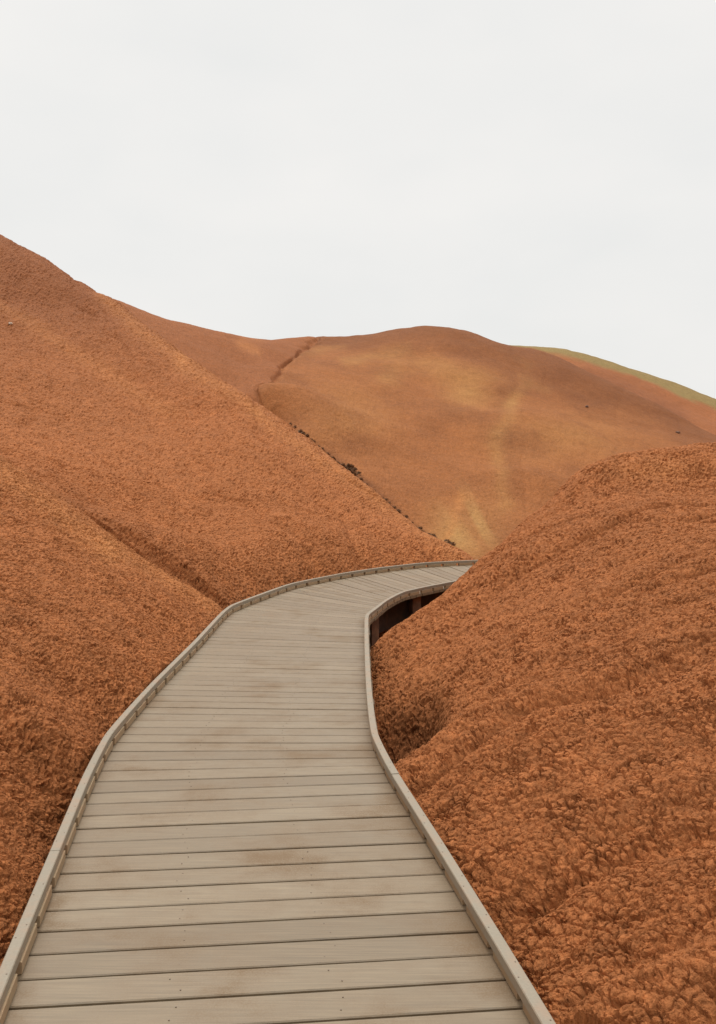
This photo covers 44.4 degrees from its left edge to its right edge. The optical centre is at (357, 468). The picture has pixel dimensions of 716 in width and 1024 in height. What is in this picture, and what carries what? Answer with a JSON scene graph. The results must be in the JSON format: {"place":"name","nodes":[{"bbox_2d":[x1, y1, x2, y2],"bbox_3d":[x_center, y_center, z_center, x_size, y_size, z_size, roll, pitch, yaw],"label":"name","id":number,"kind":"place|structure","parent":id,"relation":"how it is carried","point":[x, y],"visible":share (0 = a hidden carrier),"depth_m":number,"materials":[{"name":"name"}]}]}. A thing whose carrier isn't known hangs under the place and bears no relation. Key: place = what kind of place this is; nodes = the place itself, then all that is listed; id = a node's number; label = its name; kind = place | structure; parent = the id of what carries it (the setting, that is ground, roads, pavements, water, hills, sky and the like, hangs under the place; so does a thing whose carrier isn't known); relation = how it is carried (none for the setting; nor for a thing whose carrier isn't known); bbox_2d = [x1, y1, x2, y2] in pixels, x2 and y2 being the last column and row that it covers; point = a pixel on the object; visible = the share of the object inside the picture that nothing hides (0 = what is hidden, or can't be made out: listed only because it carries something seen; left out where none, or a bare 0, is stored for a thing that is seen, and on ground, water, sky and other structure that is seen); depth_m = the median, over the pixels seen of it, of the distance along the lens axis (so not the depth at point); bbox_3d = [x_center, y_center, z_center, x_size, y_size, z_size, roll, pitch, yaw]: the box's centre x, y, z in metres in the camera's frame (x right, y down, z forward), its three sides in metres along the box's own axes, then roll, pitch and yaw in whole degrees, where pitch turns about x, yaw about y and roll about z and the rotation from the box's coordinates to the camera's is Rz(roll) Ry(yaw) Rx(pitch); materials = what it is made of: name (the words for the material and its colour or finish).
{"place":"outdoors","nodes":[
{"label":"outdoors","id":0,"kind":"place"},
{"bbox_2d":[0,455,223,965],"bbox_3d":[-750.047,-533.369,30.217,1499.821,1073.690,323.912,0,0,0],"label":"hill","id":1,"kind":"structure","parent":0,"point":[103,626],"depth_m":6.08,"materials":[{"name":"soil"}]},
{"bbox_2d":[114,299,318,404],"bbox_3d":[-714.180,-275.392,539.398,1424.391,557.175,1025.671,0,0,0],"label":"hill","id":2,"kind":"structure","parent":0,"point":[248,366],"depth_m":35.03,"materials":[{"name":"soil"}]},
{"bbox_2d":[0,234,474,637],"bbox_3d":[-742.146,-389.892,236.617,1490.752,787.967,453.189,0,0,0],"label":"hill","id":3,"kind":"structure","parent":0,"point":[157,449],"depth_m":16.03,"materials":[{"name":"soil"}]},
{"bbox_2d":[0,0,715,398],"label":"sky","id":4,"kind":"structure","parent":0,"point":[539,173],"materials":[{"name":"white"}]},
{"bbox_2d":[256,326,715,559],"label":"hill","id":5,"kind":"structure","parent":0,"point":[475,446],"depth_m":33.20,"materials":[{"name":"soil"}]},
{"bbox_2d":[370,442,715,1023],"bbox_3d":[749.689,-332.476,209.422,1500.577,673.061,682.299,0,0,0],"label":"hill","id":6,"kind":"structure","parent":0,"point":[543,678],"depth_m":4.45,"materials":[{"name":"soil"}]},
{"bbox_2d":[510,345,715,434],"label":"hill","id":7,"kind":"structure","parent":0,"point":[696,408],"depth_m":54.52,"materials":[{"name":"soil"}]},
{"bbox_3d":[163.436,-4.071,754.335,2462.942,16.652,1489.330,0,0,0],"label":"ground","id":8,"kind":"structure","parent":0,"visible":0},
{"bbox_2d":[0,560,555,1023],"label":"boardwalk","id":9,"kind":"structure","parent":8,"relation":"on","point":[246,832],"depth_m":3.54,"materials":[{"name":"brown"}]}
]}

